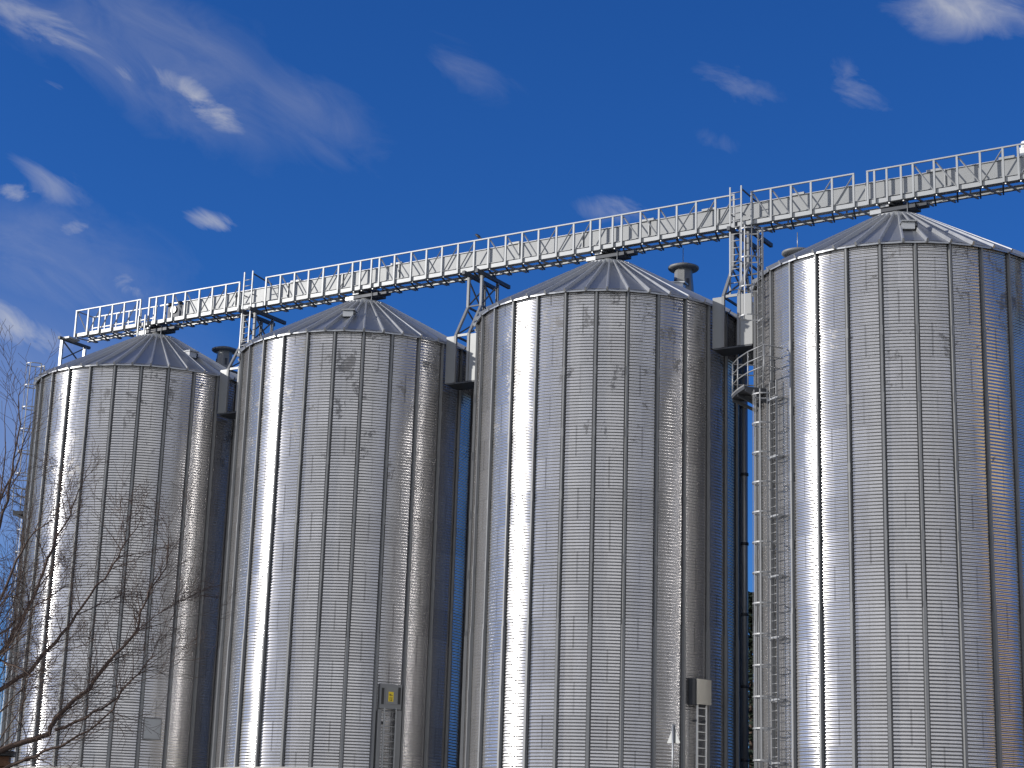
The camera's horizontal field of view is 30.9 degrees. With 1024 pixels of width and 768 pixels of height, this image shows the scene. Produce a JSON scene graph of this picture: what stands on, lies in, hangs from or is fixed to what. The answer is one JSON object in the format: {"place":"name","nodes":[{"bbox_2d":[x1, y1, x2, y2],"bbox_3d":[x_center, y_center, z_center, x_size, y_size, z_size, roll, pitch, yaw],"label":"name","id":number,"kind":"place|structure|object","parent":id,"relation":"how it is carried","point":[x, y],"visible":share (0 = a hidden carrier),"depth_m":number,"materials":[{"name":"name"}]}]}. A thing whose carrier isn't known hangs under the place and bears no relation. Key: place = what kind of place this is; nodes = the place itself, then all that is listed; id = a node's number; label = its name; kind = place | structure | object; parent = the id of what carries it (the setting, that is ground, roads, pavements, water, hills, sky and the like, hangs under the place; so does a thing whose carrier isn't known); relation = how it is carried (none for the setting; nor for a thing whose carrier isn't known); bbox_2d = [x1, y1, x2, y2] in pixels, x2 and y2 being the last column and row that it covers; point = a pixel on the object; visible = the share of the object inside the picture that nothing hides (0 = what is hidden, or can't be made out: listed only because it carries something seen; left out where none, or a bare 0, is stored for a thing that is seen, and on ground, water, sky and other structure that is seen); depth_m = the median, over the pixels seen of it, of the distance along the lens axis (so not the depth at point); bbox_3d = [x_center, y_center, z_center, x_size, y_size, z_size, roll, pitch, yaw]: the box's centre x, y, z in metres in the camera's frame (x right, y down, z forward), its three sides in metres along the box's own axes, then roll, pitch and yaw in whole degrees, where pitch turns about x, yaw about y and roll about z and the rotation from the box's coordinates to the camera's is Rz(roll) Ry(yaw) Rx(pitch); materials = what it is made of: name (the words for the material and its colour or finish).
{"place":"outdoors","nodes":[
{"label":"outdoors","id":0,"kind":"place"},
{"bbox_2d":[0,0,1023,762],"label":"sky","id":1,"kind":"structure","parent":0,"point":[149,148],"materials":[{"name":"blue"}]},
{"label":"ground","id":2,"kind":"structure","parent":0,"visible":0},
{"bbox_2d":[0,750,15,767],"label":"gate post","id":3,"kind":"object","parent":2,"relation":"on","point":[5,758],"visible":0.77,"depth_m":25.34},
{"bbox_2d":[0,319,237,767],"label":"bare tree","id":4,"kind":"object","parent":2,"relation":"on","point":[8,642],"visible":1,"depth_m":25.08,"materials":[{"name":"brown plant"}]},
{"bbox_2d":[748,591,753,767],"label":"evergreen tree","id":5,"kind":"object","parent":2,"relation":"on","point":[750,667],"visible":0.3,"depth_m":103.02,"materials":[{"name":"green plant"}]},
{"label":"gravel yard","id":6,"kind":"structure","parent":0,"visible":0},
{"bbox_2d":[0,334,237,767],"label":"grain silo","id":7,"kind":"object","parent":6,"relation":"on","point":[147,404],"visible":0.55,"depth_m":77.26,"materials":[{"name":"metal"}]},
{"bbox_2d":[0,362,44,734],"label":"caged ladder","id":8,"kind":"object","parent":7,"relation":"attached to","point":[13,496],"visible":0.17,"depth_m":83.06,"materials":[{"name":"grey metal"}]},
{"bbox_2d":[58,336,90,365],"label":"end trestle","id":9,"kind":"object","parent":7,"relation":"on","point":[71,340],"visible":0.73,"depth_m":86.06,"materials":[{"name":"metal"}]},
{"bbox_2d":[74,143,1023,342],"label":"catwalk","id":10,"kind":"object","parent":9,"relation":"on","point":[980,184],"visible":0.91,"depth_m":72.93,"materials":[{"name":"metal"}]},
{"bbox_2d":[167,141,1023,317],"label":"chain conveyor","id":11,"kind":"object","parent":10,"relation":"on","point":[966,176],"visible":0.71,"depth_m":71.68,"materials":[{"name":"metal"}]},
{"bbox_2d":[136,315,145,335],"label":"catwalk ladder","id":12,"kind":"object","parent":7,"relation":"attached to","point":[144,320],"visible":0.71,"depth_m":83.72,"materials":[{"name":"metal"}]},
{"bbox_2d":[142,718,161,739],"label":"wall door","id":13,"kind":"structure","parent":7,"relation":"in","point":[154,723],"depth_m":74.93,"materials":[{"name":"grey metal"}]},
{"bbox_2d":[139,319,178,334],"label":"feed spout","id":14,"kind":"object","parent":7,"relation":"attached to","point":[166,330],"visible":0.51,"depth_m":83.79,"materials":[{"name":"metal"}]},
{"bbox_2d":[217,306,285,418],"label":"support tower","id":15,"kind":"structure","parent":7,"relation":"attached to","point":[223,392],"depth_m":79.81,"materials":[{"name":"metal"}]},
{"bbox_2d":[238,271,271,352],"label":"catwalk ladder","id":16,"kind":"object","parent":15,"relation":"attached to","point":[243,303],"visible":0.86,"depth_m":80.39,"materials":[{"name":"metal"}]},
{"bbox_2d":[211,299,473,767],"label":"grain silo","id":17,"kind":"object","parent":6,"relation":"on","point":[346,567],"visible":0.86,"depth_m":71.17,"materials":[{"name":"metal"}]},
{"bbox_2d":[345,284,390,300],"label":"feed spout","id":18,"kind":"object","parent":17,"relation":"attached to","point":[373,295],"visible":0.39,"depth_m":77.84,"materials":[{"name":"metal"}]},
{"bbox_2d":[374,708,401,767],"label":"ladder","id":19,"kind":"object","parent":17,"relation":"attached to","point":[397,738],"depth_m":68.71,"materials":[{"name":"metal"}]},
{"bbox_2d":[378,683,401,709],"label":"electrical box","id":20,"kind":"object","parent":17,"relation":"in","point":[390,695],"depth_m":69.10,"materials":[{"name":"metal"}]},
{"bbox_2d":[445,268,510,389],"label":"support tower","id":21,"kind":"structure","parent":17,"relation":"attached to","point":[451,362],"depth_m":73.55,"materials":[{"name":"metal"}]},
{"bbox_2d":[459,248,740,767],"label":"grain silo","id":22,"kind":"object","parent":6,"relation":"on","point":[603,616],"visible":1,"depth_m":65.26,"materials":[{"name":"metal"}]},
{"bbox_2d":[586,244,637,262],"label":"feed spout","id":23,"kind":"object","parent":22,"relation":"attached to","point":[616,254],"visible":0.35,"depth_m":71.88,"materials":[{"name":"metal"}]},
{"bbox_2d":[688,678,710,706],"bbox_3d":[6.457,10.608,63.785,0.830,0.900,0.290,13,-18,-36],"label":"electrical box","id":24,"kind":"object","parent":22,"relation":"in","point":[699,690],"depth_m":63.63,"materials":[{"name":"metal"}]},
{"bbox_2d":[693,704,706,767],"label":"ladder","id":25,"kind":"object","parent":22,"relation":"attached to","point":[697,731],"depth_m":63.38,"materials":[{"name":"silver metal"}]},
{"bbox_2d":[712,223,772,364],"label":"support tower","id":26,"kind":"structure","parent":22,"relation":"attached to","point":[745,343],"depth_m":67.42,"materials":[{"name":"metal"}]},
{"bbox_2d":[729,185,756,293],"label":"catwalk ladder","id":27,"kind":"object","parent":26,"relation":"attached to","point":[740,212],"visible":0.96,"depth_m":68.41,"materials":[{"name":"metal"}]},
{"bbox_2d":[667,724,679,767],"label":"triangular sign","id":28,"kind":"object","parent":6,"relation":"on","point":[673,738],"visible":1,"depth_m":59.58,"materials":[{"name":"metal"}]},
{"bbox_2d":[740,354,748,767],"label":"standpipe","id":29,"kind":"object","parent":6,"relation":"on","point":[744,474],"visible":0.91,"depth_m":67.62,"materials":[{"name":"metal"}]},
{"bbox_2d":[749,211,1023,767],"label":"grain silo","id":30,"kind":"object","parent":6,"relation":"on","point":[897,337],"visible":0.91,"depth_m":59.18,"materials":[{"name":"metal"}]},
{"bbox_2d":[731,224,784,767],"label":"caged ladder","id":31,"kind":"object","parent":30,"relation":"attached to","point":[747,393],"visible":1,"depth_m":61.23,"materials":[{"name":"grey metal"}]},
{"bbox_2d":[870,196,929,216],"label":"feed spout","id":32,"kind":"object","parent":30,"relation":"attached to","point":[902,206],"visible":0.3,"depth_m":65.92,"materials":[{"name":"metal"}]}
]}

